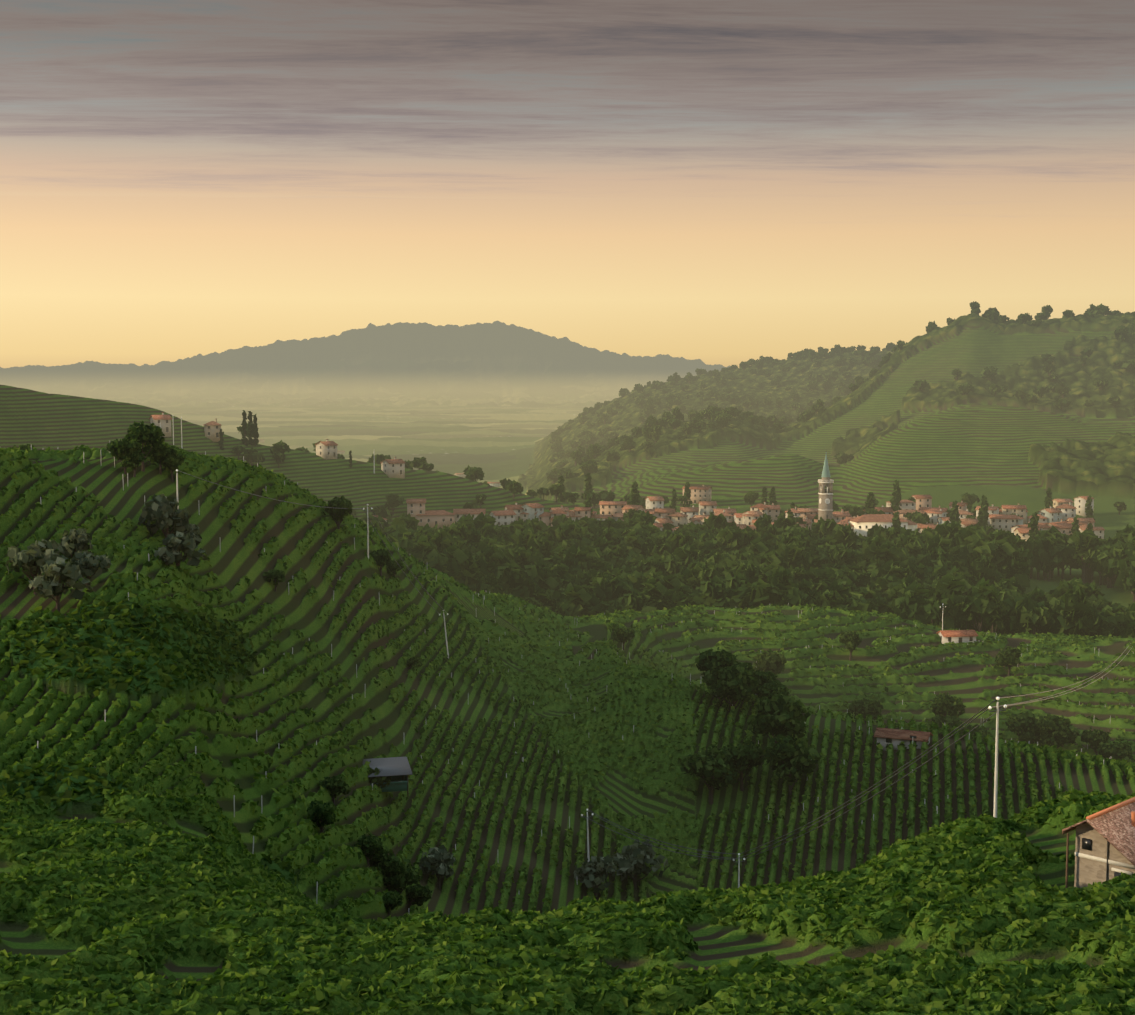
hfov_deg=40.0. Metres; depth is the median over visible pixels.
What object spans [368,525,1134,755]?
vine leaves
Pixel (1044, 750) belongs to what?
vine leaves
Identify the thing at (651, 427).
hill forest trees
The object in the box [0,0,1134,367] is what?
sky
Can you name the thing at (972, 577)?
wood trees
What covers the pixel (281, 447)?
village trees
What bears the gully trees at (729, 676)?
on the terrain
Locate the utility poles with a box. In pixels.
[160,417,1132,887]
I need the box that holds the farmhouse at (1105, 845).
[1062,797,1134,887]
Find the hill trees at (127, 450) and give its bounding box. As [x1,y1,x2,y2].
[106,421,1021,675]
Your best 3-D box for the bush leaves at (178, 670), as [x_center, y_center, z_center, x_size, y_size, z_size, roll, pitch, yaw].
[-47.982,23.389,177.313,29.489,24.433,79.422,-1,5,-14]
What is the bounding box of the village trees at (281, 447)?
[222,423,1126,543]
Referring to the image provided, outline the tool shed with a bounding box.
[363,757,412,797]
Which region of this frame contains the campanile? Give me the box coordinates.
[818,452,833,520]
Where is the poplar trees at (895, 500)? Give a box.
[557,473,1095,539]
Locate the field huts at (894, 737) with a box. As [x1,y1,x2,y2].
[874,630,977,750]
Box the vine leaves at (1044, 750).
[0,440,1134,924]
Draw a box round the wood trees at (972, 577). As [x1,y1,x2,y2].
[360,510,1134,638]
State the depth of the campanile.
771.00 m
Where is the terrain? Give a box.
[0,312,1134,1014]
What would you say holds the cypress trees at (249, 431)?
on the terrain
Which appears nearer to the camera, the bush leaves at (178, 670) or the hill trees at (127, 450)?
the bush leaves at (178, 670)
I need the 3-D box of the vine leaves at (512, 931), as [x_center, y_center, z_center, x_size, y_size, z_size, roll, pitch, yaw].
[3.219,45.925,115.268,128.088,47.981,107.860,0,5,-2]
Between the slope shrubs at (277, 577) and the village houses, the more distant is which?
the village houses
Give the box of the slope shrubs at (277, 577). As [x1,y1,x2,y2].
[10,444,421,787]
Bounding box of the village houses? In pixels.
[149,413,1104,540]
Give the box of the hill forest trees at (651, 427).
[546,301,1134,483]
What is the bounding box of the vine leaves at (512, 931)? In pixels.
[0,729,1134,1014]
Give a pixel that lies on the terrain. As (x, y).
(496, 400)
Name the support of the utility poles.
on the terrain
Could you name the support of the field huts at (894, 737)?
on the terrain
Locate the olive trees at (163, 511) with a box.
[5,493,669,898]
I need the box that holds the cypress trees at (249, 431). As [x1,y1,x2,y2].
[218,410,352,467]
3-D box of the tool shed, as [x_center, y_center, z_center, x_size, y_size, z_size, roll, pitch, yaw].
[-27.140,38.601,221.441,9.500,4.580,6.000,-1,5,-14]
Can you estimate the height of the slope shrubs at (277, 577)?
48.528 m
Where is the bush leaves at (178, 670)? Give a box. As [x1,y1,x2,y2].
[0,597,297,884]
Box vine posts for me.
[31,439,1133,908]
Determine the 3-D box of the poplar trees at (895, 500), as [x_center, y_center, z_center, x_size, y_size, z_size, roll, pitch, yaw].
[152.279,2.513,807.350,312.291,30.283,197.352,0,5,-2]
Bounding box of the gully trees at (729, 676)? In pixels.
[307,647,1134,915]
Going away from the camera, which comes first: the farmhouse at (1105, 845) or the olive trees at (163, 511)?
the farmhouse at (1105, 845)

